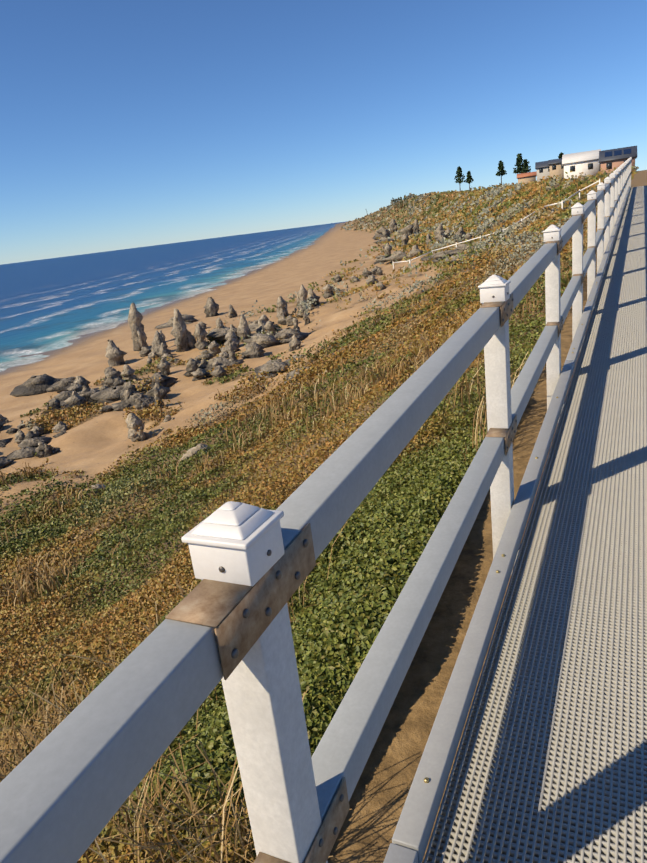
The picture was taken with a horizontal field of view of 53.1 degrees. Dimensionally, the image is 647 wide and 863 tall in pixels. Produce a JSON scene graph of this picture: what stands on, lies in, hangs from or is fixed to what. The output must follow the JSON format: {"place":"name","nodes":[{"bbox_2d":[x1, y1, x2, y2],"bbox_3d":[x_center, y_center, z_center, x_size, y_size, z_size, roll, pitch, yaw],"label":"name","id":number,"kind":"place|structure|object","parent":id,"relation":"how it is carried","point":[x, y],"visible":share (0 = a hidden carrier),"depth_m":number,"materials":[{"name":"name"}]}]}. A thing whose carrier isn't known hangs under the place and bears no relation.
{"place":"outdoors","nodes":[
{"label":"outdoors","id":0,"kind":"place"},
{"bbox_2d":[0,221,346,371],"bbox_3d":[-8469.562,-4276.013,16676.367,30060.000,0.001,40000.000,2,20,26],"label":"sea","id":1,"kind":"structure","parent":0,"point":[52,304],"depth_m":213.69,"materials":[{"name":"liquid"}]},
{"bbox_2d":[0,170,646,862],"bbox_3d":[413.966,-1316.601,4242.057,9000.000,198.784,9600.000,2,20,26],"label":"ground","id":2,"kind":"structure","parent":0,"point":[92,444],"depth_m":24.24,"materials":[{"name":"beige sand"}]},
{"bbox_2d":[0,353,529,862],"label":"vegetation leaves","id":3,"kind":"object","parent":2,"relation":"on","point":[378,547],"visible":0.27,"depth_m":3.27,"materials":[{"name":"green plant"}]},
{"bbox_2d":[0,207,554,493],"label":"rocks","id":4,"kind":"object","parent":2,"relation":"on","point":[74,391],"visible":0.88,"depth_m":43.56,"materials":[{"name":"grey stone"}]},
{"bbox_2d":[0,168,606,862],"bbox_3d":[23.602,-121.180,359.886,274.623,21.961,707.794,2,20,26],"label":"dry grass","id":5,"kind":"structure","parent":2,"relation":"on","point":[20,756],"depth_m":4.20,"materials":[{"name":"beige plant"}]},
{"bbox_2d":[0,157,631,862],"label":"railing","id":6,"kind":"object","parent":2,"relation":"on","point":[72,779],"visible":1,"depth_m":1.20,"materials":[{"name":"wood"}]},
{"bbox_2d":[0,162,638,717],"bbox_3d":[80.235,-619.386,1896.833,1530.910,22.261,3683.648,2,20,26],"label":"dune vegetation leaves","id":7,"kind":"object","parent":2,"relation":"on","point":[512,198],"visible":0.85,"depth_m":16.05,"materials":[{"name":"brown plant"}]},
{"bbox_2d":[454,166,465,191],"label":"tree","id":8,"kind":"object","parent":2,"relation":"on","point":[459,175],"visible":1,"depth_m":300.81,"materials":[{"name":"green plant"}]},
{"bbox_2d":[465,171,473,189],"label":"tree","id":9,"kind":"object","parent":2,"relation":"on","point":[469,178],"visible":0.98,"depth_m":314.11,"materials":[{"name":"green plant"}]},
{"bbox_2d":[393,179,599,268],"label":"distant fence","id":10,"kind":"object","parent":2,"relation":"on","point":[561,203],"visible":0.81,"depth_m":72.82,"materials":[{"name":"white paint"}]},
{"bbox_2d":[496,160,506,183],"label":"tree","id":11,"kind":"object","parent":2,"relation":"on","point":[501,167],"visible":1,"depth_m":269.24,"materials":[{"name":"green plant"}]},
{"bbox_2d":[513,153,526,173],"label":"tree","id":12,"kind":"object","parent":2,"relation":"on","point":[520,167],"visible":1,"depth_m":257.72,"materials":[{"name":"green plant"}]},
{"bbox_2d":[518,176,535,183],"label":"house","id":13,"kind":"structure","parent":2,"relation":"on","point":[525,180],"depth_m":232.59,"materials":[{"name":"beige paint"}]},
{"bbox_2d":[517,171,536,178],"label":"roof","id":14,"kind":"structure","parent":13,"relation":"on","point":[528,174],"depth_m":233.50,"materials":[{"name":"red tile"}]},
{"bbox_2d":[523,159,530,172],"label":"tree","id":15,"kind":"object","parent":2,"relation":"on","point":[527,167],"visible":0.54,"depth_m":270.56,"materials":[{"name":"green plant"}]},
{"bbox_2d":[423,186,646,862],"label":"boardwalk","id":16,"kind":"structure","parent":2,"relation":"on","point":[550,764],"depth_m":2.33,"materials":[{"name":"grey metal"}]},
{"bbox_2d":[383,186,629,862],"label":"boardwalk kerb","id":17,"kind":"structure","parent":16,"relation":"on","point":[412,832],"depth_m":2.29,"materials":[{"name":"grey wood"}]},
{"bbox_2d":[537,167,549,182],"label":"house walls","id":18,"kind":"structure","parent":2,"relation":"on","point":[545,173],"depth_m":203.90,"materials":[{"name":"white paint"}]},
{"bbox_2d":[535,161,549,169],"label":"roof","id":19,"kind":"structure","parent":18,"relation":"on","point":[542,164],"depth_m":204.82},
{"bbox_2d":[549,163,563,177],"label":"house walls","id":20,"kind":"structure","parent":2,"relation":"on","point":[558,170],"depth_m":189.13,"materials":[{"name":"beige paint"}]},
{"bbox_2d":[548,158,561,165],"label":"roof","id":21,"kind":"structure","parent":20,"relation":"on","point":[554,161],"depth_m":189.87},
{"bbox_2d":[552,164,563,169],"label":"windows","id":22,"kind":"structure","parent":20,"relation":"in","point":[554,167],"depth_m":188.99,"materials":[{"name":"black glass"}]},
{"bbox_2d":[564,159,598,181],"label":"white house gable walls","id":23,"kind":"structure","parent":2,"relation":"on","point":[582,166],"depth_m":152.07,"materials":[{"name":"white paint"}]},
{"bbox_2d":[562,149,600,165],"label":"roof","id":24,"kind":"structure","parent":23,"relation":"on","point":[580,156],"depth_m":153.02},
{"bbox_2d":[570,163,592,171],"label":"windows","id":25,"kind":"structure","parent":23,"relation":"in","point":[590,166],"depth_m":151.59,"materials":[{"name":"black glass"}]},
{"bbox_2d":[601,157,634,175],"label":"house terracotta walls","id":26,"kind":"structure","parent":2,"relation":"on","point":[617,163],"depth_m":140.86,"materials":[{"name":"paint"}]},
{"bbox_2d":[606,161,624,169],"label":"terracotta house windows","id":27,"kind":"structure","parent":26,"relation":"in","point":[608,165],"depth_m":141.34,"materials":[{"name":"black glass"}]},
{"bbox_2d":[599,146,636,163],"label":"roof","id":28,"kind":"structure","parent":26,"relation":"on","point":[603,158],"depth_m":141.33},
{"bbox_2d":[605,149,630,156],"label":"solar panels","id":29,"kind":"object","parent":28,"relation":"on","point":[619,152],"visible":1,"depth_m":141.87,"materials":[{"name":"blue glass"}]},
{"bbox_2d":[0,0,646,264],"label":"sky","id":30,"kind":"structure","parent":0,"point":[125,124],"materials":[{"name":"blue"}]}
]}

